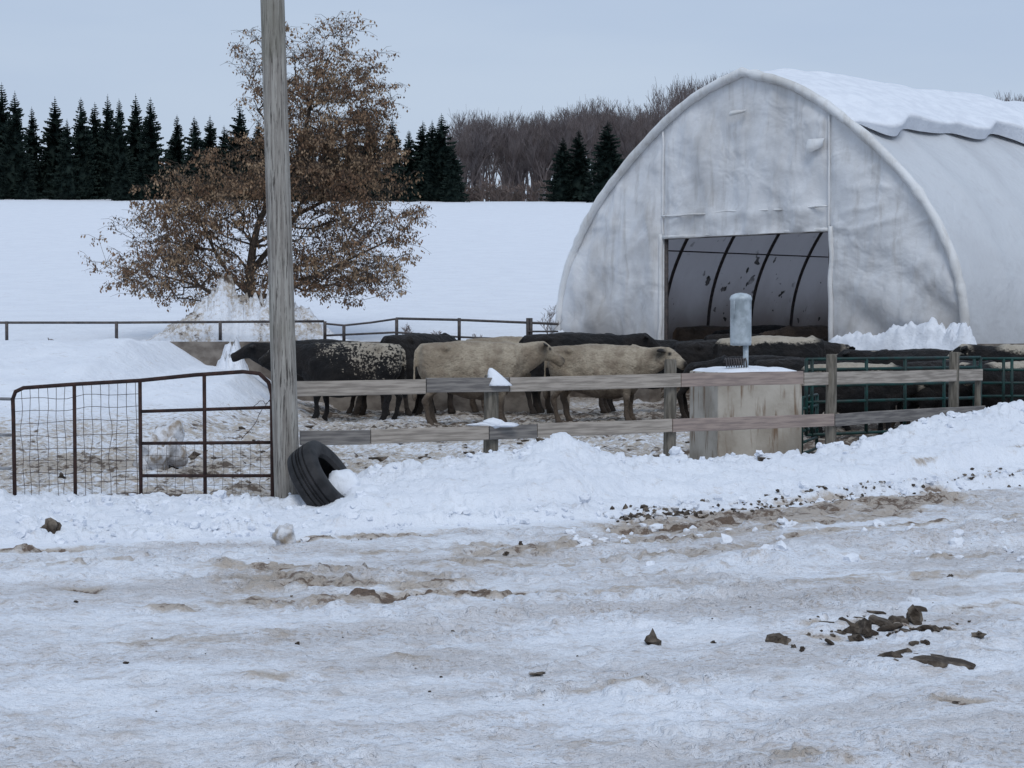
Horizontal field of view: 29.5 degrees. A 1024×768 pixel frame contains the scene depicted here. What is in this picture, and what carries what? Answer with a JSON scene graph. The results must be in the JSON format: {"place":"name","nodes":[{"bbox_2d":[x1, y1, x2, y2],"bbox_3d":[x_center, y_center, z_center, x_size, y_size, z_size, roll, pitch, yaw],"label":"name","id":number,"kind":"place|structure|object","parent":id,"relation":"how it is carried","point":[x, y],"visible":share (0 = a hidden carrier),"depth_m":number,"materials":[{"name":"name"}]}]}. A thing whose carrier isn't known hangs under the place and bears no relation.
{"place":"outdoors","nodes":[
{"label":"outdoors","id":0,"kind":"place"},
{"bbox_2d":[0,193,1023,767],"bbox_3d":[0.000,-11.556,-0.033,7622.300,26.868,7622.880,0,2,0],"label":"snowy ground","id":1,"kind":"structure","parent":0,"point":[220,669],"depth_m":13.97,"materials":[{"name":"white snow"}]},
{"bbox_2d":[0,397,11,469],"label":"pipe panel","id":2,"kind":"object","parent":1,"relation":"on","point":[6,434],"visible":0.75,"depth_m":19.83,"materials":[{"name":"brown metal"}]},
{"bbox_2d":[40,518,61,533],"bbox_3d":[-3.941,1.241,16.599,0.209,0.201,0.180,-1,2,-17],"label":"manure clod","id":3,"kind":"object","parent":1,"relation":"on","point":[52,525],"visible":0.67,"depth_m":16.56,"materials":[{"name":"brown soil"}]},
{"bbox_2d":[132,419,187,469],"bbox_3d":[-4.393,0.909,24.526,0.735,0.910,0.805,2,2,43],"label":"dirty snow heap","id":4,"kind":"object","parent":1,"relation":"on","point":[172,431],"visible":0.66,"depth_m":24.39,"materials":[{"name":"white snow"}]},
{"bbox_2d":[78,11,435,311],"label":"brown leaved tree","id":5,"kind":"object","parent":1,"relation":"on","point":[320,136],"visible":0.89,"depth_m":45.77,"materials":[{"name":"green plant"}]},
{"bbox_2d":[260,0,298,498],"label":"utility pole","id":6,"kind":"object","parent":1,"relation":"on","point":[281,292],"visible":0.86,"depth_m":18.88,"materials":[{"name":"grey wood"}]},
{"bbox_2d":[11,370,273,496],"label":"livestock gate","id":7,"kind":"structure","parent":6,"relation":"attached to","point":[204,442],"depth_m":19.48,"materials":[{"name":"metal"}]},
{"bbox_2d":[271,523,295,544],"bbox_3d":[-1.865,1.264,15.900,0.200,0.245,0.202,0,2,0],"label":"snow boulder","id":8,"kind":"object","parent":1,"relation":"on","point":[284,534],"visible":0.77,"depth_m":15.86,"materials":[{"name":"white snow"}]},
{"bbox_2d":[230,339,362,414],"bbox_3d":[-4.276,-0.149,39.621,2.904,1.539,0.838,0,2,2],"label":"cow","id":9,"kind":"object","parent":1,"relation":"on","point":[254,351],"visible":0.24,"depth_m":39.47},
{"bbox_2d":[0,85,624,202],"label":"spruce treeline","id":10,"kind":"object","parent":1,"relation":"on","point":[107,161],"visible":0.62,"depth_m":223.91,"materials":[{"name":"green plant"}]},
{"bbox_2d":[287,440,346,506],"bbox_3d":[-1.803,0.948,18.684,0.312,0.833,0.833,-35,-2,12],"label":"rubber tire","id":11,"kind":"object","parent":1,"relation":"on","point":[312,465],"visible":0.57,"depth_m":18.34,"materials":[{"name":"black rubber"}]},
{"bbox_2d":[258,341,406,420],"bbox_3d":[-3.448,-0.045,37.435,2.898,1.552,0.846,0,2,4],"label":"cow","id":12,"kind":"object","parent":1,"relation":"on","point":[344,361],"visible":0.73,"depth_m":37.11},
{"bbox_2d":[329,469,380,496],"bbox_3d":[-1.486,1.068,18.598,0.628,0.490,0.866,-1,2,-39],"label":"snow mound","id":13,"kind":"object","parent":1,"relation":"on","point":[345,482],"visible":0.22,"depth_m":18.61,"materials":[{"name":"white snow"}]},
{"bbox_2d":[171,342,569,412],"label":"concrete retaining wall","id":14,"kind":"structure","parent":1,"relation":"on","point":[208,353],"depth_m":41.92,"materials":[{"name":"grey concrete"}]},
{"bbox_2d":[0,317,557,340],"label":"pipe railing","id":15,"kind":"object","parent":14,"relation":"on","point":[529,322],"visible":0.78,"depth_m":42.01,"materials":[{"name":"grey metal"}]},
{"bbox_2d":[359,394,424,415],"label":"cow","id":16,"kind":"object","parent":1,"relation":"on","point":[418,409],"visible":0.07,"depth_m":40.20},
{"bbox_2d":[400,324,412,334],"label":"bare shrub","id":17,"kind":"object","parent":1,"relation":"on","point":[407,328],"visible":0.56,"depth_m":43.85,"materials":[{"name":"white plant"}]},
{"bbox_2d":[380,333,459,415],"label":"cow","id":18,"kind":"object","parent":1,"relation":"on","point":[409,343],"visible":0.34,"depth_m":38.94},
{"bbox_2d":[412,340,564,425],"bbox_3d":[-0.423,-0.019,36.023,2.951,1.580,0.861,-1,2,-18],"label":"cow","id":19,"kind":"object","parent":1,"relation":"on","point":[465,359],"visible":0.74,"depth_m":35.62},
{"bbox_2d":[467,336,553,413],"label":"cow","id":20,"kind":"object","parent":1,"relation":"on","point":[473,404],"visible":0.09,"depth_m":40.04},
{"bbox_2d":[0,402,1023,565],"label":"snow chunks","id":21,"kind":"object","parent":1,"relation":"on","point":[80,520],"visible":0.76,"depth_m":17.48,"materials":[{"name":"white snow"}]},
{"bbox_2d":[58,421,986,727],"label":"scattered clods","id":22,"kind":"object","parent":1,"relation":"on","point":[772,637],"visible":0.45,"depth_m":10.84,"materials":[{"name":"brown soil"}]},
{"bbox_2d":[538,305,558,333],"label":"bare shrub","id":23,"kind":"object","parent":1,"relation":"on","point":[549,318],"visible":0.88,"depth_m":45.08,"materials":[{"name":"white plant"}]},
{"bbox_2d":[519,332,661,413],"bbox_3d":[1.612,-0.227,39.362,3.081,1.650,0.899,0,2,-8],"label":"cow","id":24,"kind":"object","parent":1,"relation":"on","point":[581,338],"visible":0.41,"depth_m":39.11},
{"bbox_2d":[543,344,687,422],"bbox_3d":[1.961,-0.011,36.979,2.770,1.511,0.823,0,2,7],"label":"cow","id":25,"kind":"object","parent":1,"relation":"on","point":[593,359],"visible":0.71,"depth_m":36.72},
{"bbox_2d":[297,352,984,455],"bbox_3d":[2.306,0.486,23.021,10.854,1.660,0.816,-1,2,-37],"label":"wooden fence","id":26,"kind":"object","parent":1,"relation":"on","point":[491,429],"visible":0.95,"depth_m":21.90,"materials":[{"name":"grey wood"}]},
{"bbox_2d":[607,339,703,411],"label":"cow","id":27,"kind":"object","parent":1,"relation":"on","point":[667,343],"visible":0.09,"depth_m":41.14},
{"bbox_2d":[671,339,717,418],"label":"cow","id":28,"kind":"object","parent":1,"relation":"on","point":[688,352],"visible":0.23,"depth_m":37.21},
{"bbox_2d":[672,325,729,340],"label":"cow","id":29,"kind":"object","parent":1,"relation":"on","point":[691,333],"visible":0.21,"depth_m":50.09},
{"bbox_2d":[429,71,1023,201],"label":"bare woodland","id":30,"kind":"object","parent":1,"relation":"on","point":[517,154],"visible":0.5,"depth_m":243.04,"materials":[{"name":"plant"}]},
{"bbox_2d":[703,333,761,339],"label":"cow","id":31,"kind":"object","parent":1,"relation":"on","point":[715,337],"visible":0.1,"depth_m":47.33},
{"bbox_2d":[681,355,803,410],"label":"cow","id":32,"kind":"object","parent":1,"relation":"on","point":[719,361],"visible":0.15,"depth_m":34.52},
{"bbox_2d":[690,365,801,459],"bbox_3d":[3.020,0.510,25.224,1.140,1.490,1.100,0,2,-14],"label":"concrete water trough","id":33,"kind":"object","parent":1,"relation":"on","point":[737,401],"visible":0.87,"depth_m":24.72,"materials":[{"name":"beige concrete"}]},
{"bbox_2d":[724,293,751,367],"bbox_3d":[2.895,-0.664,24.889,0.308,1.015,0.510,1,2,19],"label":"galvanised feeder tube","id":34,"kind":"object","parent":33,"relation":"on","point":[740,317],"visible":1,"depth_m":24.87,"materials":[{"name":"metal"}]},
{"bbox_2d":[712,325,793,334],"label":"cow","id":35,"kind":"object","parent":1,"relation":"on","point":[758,329],"visible":0.09,"depth_m":49.32},
{"bbox_2d":[712,335,854,411],"bbox_3d":[5.149,-0.095,36.235,2.930,1.626,0.884,0,2,-4],"label":"cow","id":36,"kind":"object","parent":1,"relation":"on","point":[811,346],"visible":0.31,"depth_m":35.93},
{"bbox_2d":[554,67,1023,408],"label":"fabric livestock barn","id":37,"kind":"structure","parent":1,"relation":"on","point":[861,214],"depth_m":46.12,"materials":[{"name":"fabric"}]},
{"bbox_2d":[759,325,827,341],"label":"cow","id":38,"kind":"object","parent":1,"relation":"on","point":[819,331],"visible":0.2,"depth_m":47.66},
{"bbox_2d":[801,393,818,453],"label":"green pipe gate","id":39,"kind":"structure","parent":1,"relation":"on","point":[816,406],"depth_m":26.83,"materials":[{"name":"metal"}]},
{"bbox_2d":[752,358,872,426],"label":"cow","id":40,"kind":"object","parent":1,"relation":"on","point":[796,364],"visible":0.18,"depth_m":32.98},
{"bbox_2d":[603,468,1022,524],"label":"dirt crumbs","id":41,"kind":"object","parent":1,"relation":"on","point":[630,518],"visible":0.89,"depth_m":18.64,"materials":[{"name":"brown soil"}]},
{"bbox_2d":[800,362,937,437],"bbox_3d":[5.652,0.288,30.773,2.273,1.261,0.686,0,2,12],"label":"cow","id":42,"kind":"object","parent":1,"relation":"on","point":[874,392],"visible":0.36,"depth_m":30.56},
{"bbox_2d":[806,604,970,644],"bbox_3d":[2.264,1.411,11.507,1.589,0.192,0.911,-1,2,-26],"label":"frozen manure pile","id":43,"kind":"object","parent":1,"relation":"on","point":[863,626],"visible":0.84,"depth_m":11.23,"materials":[{"name":"brown soil"}]},
{"bbox_2d":[804,356,981,435],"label":"green pipe gate","id":44,"kind":"structure","parent":1,"relation":"on","point":[866,400],"depth_m":26.91,"materials":[{"name":"metal"}]},
{"bbox_2d":[837,348,952,428],"bbox_3d":[6.734,0.112,33.559,2.716,1.454,0.792,0,2,8],"label":"cow","id":45,"kind":"object","parent":1,"relation":"on","point":[924,352],"visible":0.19,"depth_m":33.38},
{"bbox_2d":[877,648,975,669],"bbox_3d":[2.123,1.435,10.132,0.519,0.088,0.389,1,2,37],"label":"frozen manure slab","id":46,"kind":"object","parent":1,"relation":"on","point":[936,660],"depth_m":10.08,"materials":[{"name":"brown soil"}]},
{"bbox_2d":[897,360,993,424],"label":"cow","id":47,"kind":"object","parent":1,"relation":"on","point":[928,392],"visible":0.2,"depth_m":30.72},
{"bbox_2d":[946,361,1023,407],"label":"cow","id":48,"kind":"object","parent":1,"relation":"on","point":[994,389],"visible":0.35,"depth_m":30.18},
{"bbox_2d":[946,344,1023,362],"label":"cow","id":49,"kind":"object","parent":1,"relation":"on","point":[1007,350],"visible":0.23,"depth_m":31.84},
{"bbox_2d":[972,357,1023,405],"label":"green pipe gate","id":50,"kind":"structure","parent":1,"relation":"on","point":[1011,369],"depth_m":29.49,"materials":[{"name":"metal"}]},
{"bbox_2d":[0,0,1023,201],"label":"sky","id":51,"kind":"structure","parent":0,"point":[460,57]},
{"bbox_2d":[839,351,902,430],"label":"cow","id":52,"kind":"object","parent":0,"point":[847,428],"visible":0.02,"depth_m":34.09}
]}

